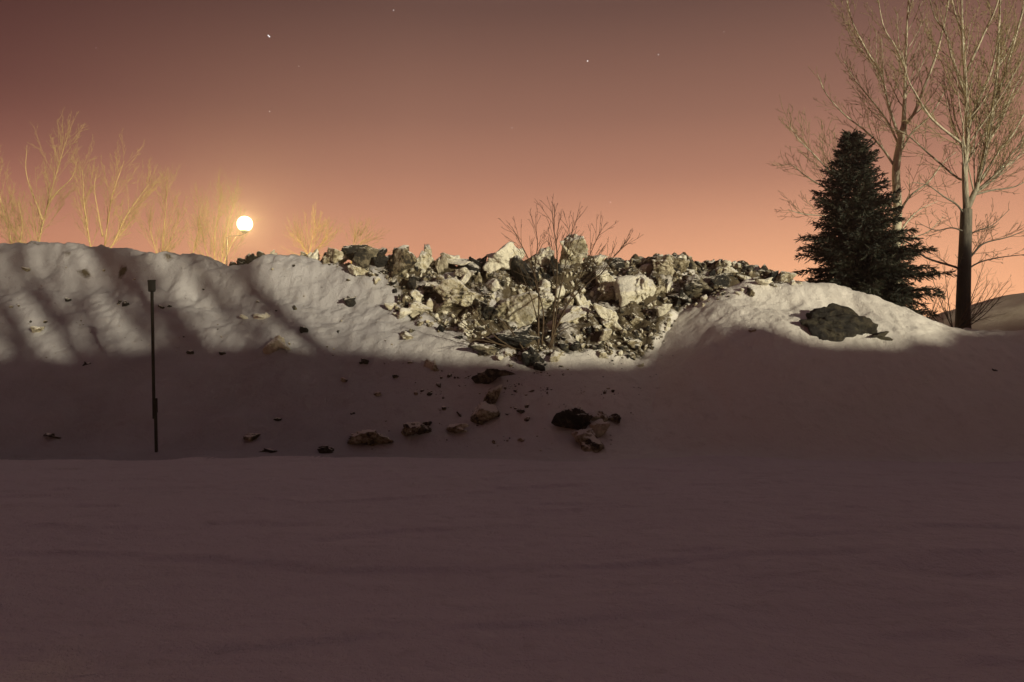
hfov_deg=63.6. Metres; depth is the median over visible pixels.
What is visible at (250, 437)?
rock
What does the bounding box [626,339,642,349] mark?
ice chunk
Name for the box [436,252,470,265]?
rock
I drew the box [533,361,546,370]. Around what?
ice chunk
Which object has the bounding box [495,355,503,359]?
rock
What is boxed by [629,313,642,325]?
ice chunk
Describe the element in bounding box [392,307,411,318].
ice chunk
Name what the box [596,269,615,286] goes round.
rock
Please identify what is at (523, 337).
rock
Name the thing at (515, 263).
rock
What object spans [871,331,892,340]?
dark rock
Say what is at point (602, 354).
ice chunk
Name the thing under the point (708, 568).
ground
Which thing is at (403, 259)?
rock
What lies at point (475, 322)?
ice chunk
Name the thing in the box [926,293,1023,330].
hill
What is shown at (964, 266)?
poplar tree
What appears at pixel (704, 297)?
ice chunk
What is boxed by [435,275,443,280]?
ice chunk
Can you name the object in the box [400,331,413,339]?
rock
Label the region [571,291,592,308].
rock
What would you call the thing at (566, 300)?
ice chunk
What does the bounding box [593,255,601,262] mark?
rock
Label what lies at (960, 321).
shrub
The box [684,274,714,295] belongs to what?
ice boulder
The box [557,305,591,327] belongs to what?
rock
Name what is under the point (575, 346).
ice chunk
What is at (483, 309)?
rock
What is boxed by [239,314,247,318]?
ice chunk
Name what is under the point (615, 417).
ice chunk
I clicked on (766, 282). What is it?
ice chunk
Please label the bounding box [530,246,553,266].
rock
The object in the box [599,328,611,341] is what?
ice chunk
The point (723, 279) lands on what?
ice chunk
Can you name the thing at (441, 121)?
sky
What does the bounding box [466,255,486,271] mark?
rock
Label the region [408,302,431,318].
rock
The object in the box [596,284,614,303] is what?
rock
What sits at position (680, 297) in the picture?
rock
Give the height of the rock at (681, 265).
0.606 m
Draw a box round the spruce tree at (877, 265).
[792,129,958,318]
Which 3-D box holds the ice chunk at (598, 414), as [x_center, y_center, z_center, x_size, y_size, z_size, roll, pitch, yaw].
[1.905,1.651,18.211,0.384,0.329,0.378,-2,-4,31]
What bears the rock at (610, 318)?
on the snow bank
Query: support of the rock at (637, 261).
on the snow bank
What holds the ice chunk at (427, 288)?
on the snow bank
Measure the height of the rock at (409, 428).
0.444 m
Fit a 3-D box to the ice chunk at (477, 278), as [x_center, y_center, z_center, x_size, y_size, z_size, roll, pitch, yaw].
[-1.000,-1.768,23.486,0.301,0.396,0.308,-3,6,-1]
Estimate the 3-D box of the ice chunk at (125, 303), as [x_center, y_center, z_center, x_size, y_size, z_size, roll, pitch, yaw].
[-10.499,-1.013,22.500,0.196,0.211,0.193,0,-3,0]
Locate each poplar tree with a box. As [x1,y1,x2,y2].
[767,0,961,283]
[862,0,1023,328]
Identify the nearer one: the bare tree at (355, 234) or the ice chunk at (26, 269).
the ice chunk at (26, 269)
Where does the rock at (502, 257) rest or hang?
on the snow bank
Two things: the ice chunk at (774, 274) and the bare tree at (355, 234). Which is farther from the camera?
the bare tree at (355, 234)
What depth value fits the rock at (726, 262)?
23.70 m
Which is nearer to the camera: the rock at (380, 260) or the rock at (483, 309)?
the rock at (483, 309)
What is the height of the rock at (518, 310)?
1.172 m
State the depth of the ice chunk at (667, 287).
22.74 m
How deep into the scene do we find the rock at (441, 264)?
23.94 m
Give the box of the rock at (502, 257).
[482,242,524,272]
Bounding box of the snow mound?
[645,278,1023,463]
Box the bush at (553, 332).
[445,194,643,350]
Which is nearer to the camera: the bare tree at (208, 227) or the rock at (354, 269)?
the rock at (354, 269)
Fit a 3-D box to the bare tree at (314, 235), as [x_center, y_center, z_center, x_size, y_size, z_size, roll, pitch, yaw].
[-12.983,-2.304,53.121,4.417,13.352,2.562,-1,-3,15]
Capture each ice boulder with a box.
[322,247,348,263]
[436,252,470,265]
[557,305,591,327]
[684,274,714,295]
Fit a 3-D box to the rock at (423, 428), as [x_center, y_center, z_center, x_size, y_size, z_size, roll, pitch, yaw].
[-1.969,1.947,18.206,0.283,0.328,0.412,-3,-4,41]
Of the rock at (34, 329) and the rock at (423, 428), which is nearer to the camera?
the rock at (423, 428)
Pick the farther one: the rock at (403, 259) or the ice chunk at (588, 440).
the rock at (403, 259)
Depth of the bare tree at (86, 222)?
53.53 m
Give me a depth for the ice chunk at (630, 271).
23.30 m
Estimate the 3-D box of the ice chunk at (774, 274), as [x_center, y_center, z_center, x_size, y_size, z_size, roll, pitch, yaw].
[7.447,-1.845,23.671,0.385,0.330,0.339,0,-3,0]
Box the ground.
[0,455,1023,681]
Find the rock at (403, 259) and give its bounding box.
[387,245,416,279]
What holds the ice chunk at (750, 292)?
on the snow mound
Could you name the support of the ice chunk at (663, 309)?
on the snow bank
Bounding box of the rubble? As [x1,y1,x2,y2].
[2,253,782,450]
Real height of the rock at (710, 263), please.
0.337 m
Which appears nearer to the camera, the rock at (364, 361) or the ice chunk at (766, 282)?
the rock at (364, 361)
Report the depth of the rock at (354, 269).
23.50 m
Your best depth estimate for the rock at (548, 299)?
22.80 m
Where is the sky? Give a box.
[0,0,1023,316]
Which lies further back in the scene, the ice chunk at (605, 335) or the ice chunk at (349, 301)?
the ice chunk at (349, 301)
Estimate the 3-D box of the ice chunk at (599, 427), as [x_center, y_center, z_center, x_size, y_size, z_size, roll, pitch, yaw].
[1.833,1.911,17.867,0.555,0.461,0.483,0,-3,0]
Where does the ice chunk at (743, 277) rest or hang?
on the snow bank
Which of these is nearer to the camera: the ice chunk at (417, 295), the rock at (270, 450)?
the rock at (270, 450)
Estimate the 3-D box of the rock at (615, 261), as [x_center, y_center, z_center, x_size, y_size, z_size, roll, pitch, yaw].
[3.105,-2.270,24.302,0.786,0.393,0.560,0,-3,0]
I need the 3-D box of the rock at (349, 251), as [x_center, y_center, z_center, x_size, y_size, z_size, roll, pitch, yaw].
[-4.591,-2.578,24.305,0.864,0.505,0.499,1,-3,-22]
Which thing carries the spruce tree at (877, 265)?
on the snow mound
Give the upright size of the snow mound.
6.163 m
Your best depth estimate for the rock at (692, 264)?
23.66 m
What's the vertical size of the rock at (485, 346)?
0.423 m
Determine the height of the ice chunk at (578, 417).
0.581 m
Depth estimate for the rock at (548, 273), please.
23.56 m
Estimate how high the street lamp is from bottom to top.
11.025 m
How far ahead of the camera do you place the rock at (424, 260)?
24.13 m
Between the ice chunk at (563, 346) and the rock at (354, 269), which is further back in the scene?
the rock at (354, 269)
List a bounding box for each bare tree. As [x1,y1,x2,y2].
[0,145,47,243]
[11,109,87,241]
[67,134,170,247]
[134,165,190,252]
[179,167,262,262]
[281,204,347,254]
[343,215,392,263]
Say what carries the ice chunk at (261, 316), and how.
on the snow bank
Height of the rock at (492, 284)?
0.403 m
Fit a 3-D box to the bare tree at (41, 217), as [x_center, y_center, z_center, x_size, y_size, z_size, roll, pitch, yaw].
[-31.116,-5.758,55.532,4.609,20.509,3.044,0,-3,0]
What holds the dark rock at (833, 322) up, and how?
on the snow mound
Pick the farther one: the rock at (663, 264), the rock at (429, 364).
the rock at (663, 264)
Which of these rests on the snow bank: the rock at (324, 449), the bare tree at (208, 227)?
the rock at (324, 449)
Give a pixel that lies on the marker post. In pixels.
(151, 286)
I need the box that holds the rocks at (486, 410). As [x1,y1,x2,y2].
[470,384,502,424]
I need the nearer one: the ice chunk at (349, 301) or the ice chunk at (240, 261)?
the ice chunk at (349, 301)
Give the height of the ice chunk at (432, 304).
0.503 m
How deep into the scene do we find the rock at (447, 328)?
21.70 m
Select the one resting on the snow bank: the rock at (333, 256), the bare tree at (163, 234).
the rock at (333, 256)
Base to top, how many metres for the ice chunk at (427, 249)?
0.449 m
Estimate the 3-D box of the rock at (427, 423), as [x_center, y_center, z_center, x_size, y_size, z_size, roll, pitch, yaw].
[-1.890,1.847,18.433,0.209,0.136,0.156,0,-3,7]
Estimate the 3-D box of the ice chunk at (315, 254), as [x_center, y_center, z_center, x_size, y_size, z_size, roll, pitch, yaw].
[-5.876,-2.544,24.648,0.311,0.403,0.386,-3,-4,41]
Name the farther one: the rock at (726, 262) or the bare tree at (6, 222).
the bare tree at (6, 222)
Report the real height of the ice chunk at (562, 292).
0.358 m
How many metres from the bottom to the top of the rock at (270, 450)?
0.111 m
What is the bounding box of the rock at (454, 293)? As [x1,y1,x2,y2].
[433,278,483,313]
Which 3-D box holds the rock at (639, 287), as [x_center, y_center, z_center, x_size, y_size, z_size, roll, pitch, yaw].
[3.363,-1.321,22.556,1.165,1.271,1.157,0,-3,0]
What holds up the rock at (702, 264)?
on the snow bank
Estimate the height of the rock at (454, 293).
1.007 m
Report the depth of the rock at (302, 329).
21.86 m
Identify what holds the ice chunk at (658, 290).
on the snow bank
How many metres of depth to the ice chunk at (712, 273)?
23.62 m
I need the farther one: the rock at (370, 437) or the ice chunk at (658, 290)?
the ice chunk at (658, 290)
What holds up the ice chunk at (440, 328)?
on the snow bank
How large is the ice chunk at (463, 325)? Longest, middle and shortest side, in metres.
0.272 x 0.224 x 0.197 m
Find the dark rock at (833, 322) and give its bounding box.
[799,303,877,341]
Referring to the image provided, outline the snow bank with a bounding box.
[0,241,773,460]
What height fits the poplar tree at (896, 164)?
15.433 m
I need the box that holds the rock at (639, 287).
[614,271,655,306]
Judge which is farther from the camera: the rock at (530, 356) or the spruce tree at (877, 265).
the spruce tree at (877, 265)
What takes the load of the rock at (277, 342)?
on the snow bank
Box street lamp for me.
[226,221,248,264]
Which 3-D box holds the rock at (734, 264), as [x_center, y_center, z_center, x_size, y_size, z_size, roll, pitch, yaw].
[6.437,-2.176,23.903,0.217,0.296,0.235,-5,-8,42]
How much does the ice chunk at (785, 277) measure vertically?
0.523 m
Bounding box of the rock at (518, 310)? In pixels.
[495,291,542,327]
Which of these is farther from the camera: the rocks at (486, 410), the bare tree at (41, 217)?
the bare tree at (41, 217)
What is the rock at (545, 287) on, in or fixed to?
on the snow bank
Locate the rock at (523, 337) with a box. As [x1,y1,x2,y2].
[484,325,539,346]
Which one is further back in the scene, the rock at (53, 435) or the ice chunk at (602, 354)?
the ice chunk at (602, 354)
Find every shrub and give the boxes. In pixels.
[916,292,946,319]
[919,246,1013,328]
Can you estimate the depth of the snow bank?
20.29 m
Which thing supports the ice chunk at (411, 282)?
on the snow bank
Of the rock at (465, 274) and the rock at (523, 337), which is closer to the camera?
the rock at (523, 337)
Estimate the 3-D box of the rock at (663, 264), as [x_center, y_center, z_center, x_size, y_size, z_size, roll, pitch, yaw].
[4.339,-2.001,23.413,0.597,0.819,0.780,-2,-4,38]
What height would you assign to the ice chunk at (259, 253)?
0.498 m
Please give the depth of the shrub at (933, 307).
26.96 m
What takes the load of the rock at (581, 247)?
on the snow bank
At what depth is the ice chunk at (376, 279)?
23.42 m
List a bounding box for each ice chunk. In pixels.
[21,266,30,271]
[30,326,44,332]
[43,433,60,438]
[122,300,129,306]
[236,257,245,264]
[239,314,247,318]
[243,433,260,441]
[245,253,256,263]
[253,312,270,319]
[256,251,264,257]
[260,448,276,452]
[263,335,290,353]
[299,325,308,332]
[307,249,319,259]
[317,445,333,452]
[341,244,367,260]
[342,296,355,306]
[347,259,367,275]
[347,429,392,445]
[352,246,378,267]
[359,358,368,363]
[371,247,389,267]
[374,276,380,283]
[384,303,397,309]
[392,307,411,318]
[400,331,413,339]
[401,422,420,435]
[407,274,415,289]
[408,289,423,301]
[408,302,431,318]
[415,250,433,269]
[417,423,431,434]
[421,282,437,295]
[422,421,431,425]
[424,244,431,256]
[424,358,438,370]
[426,298,439,311]
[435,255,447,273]
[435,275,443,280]
[436,325,443,331]
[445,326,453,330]
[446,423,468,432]
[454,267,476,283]
[458,320,467,328]
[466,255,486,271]
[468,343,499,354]
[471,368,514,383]
[472,272,481,282]
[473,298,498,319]
[473,319,479,326]
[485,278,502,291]
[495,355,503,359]
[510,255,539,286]
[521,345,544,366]
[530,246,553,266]
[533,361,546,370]
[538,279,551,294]
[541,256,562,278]
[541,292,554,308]
[549,350,560,361]
[551,406,592,429]
[556,285,564,297]
[558,343,568,353]
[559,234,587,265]
[563,295,574,305]
[568,340,579,350]
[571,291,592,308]
[571,428,604,452]
[589,419,609,436]
[590,408,608,421]
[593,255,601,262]
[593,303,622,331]
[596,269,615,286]
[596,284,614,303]
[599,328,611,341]
[599,351,607,358]
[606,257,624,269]
[608,413,620,423]
[626,268,634,274]
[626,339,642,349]
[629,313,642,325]
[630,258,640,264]
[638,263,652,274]
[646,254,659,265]
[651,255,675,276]
[651,283,662,295]
[653,304,672,316]
[665,281,671,291]
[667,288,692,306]
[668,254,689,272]
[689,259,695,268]
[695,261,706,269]
[700,294,708,300]
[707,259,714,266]
[709,270,715,275]
[711,272,729,286]
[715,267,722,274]
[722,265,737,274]
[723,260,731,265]
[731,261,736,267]
[735,274,750,279]
[746,286,754,296]
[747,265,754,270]
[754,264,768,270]
[755,277,772,285]
[767,270,778,280]
[773,271,796,282]
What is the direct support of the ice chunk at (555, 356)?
on the snow bank
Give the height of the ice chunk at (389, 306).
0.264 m
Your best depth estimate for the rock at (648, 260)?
23.69 m
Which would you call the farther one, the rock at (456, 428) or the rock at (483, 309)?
the rock at (483, 309)
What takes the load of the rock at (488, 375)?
on the snow bank
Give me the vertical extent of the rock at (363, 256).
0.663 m
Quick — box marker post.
[147,280,157,451]
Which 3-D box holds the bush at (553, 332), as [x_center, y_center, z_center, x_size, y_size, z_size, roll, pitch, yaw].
[0.792,-1.298,20.192,4.903,4.636,1.124,0,-3,0]

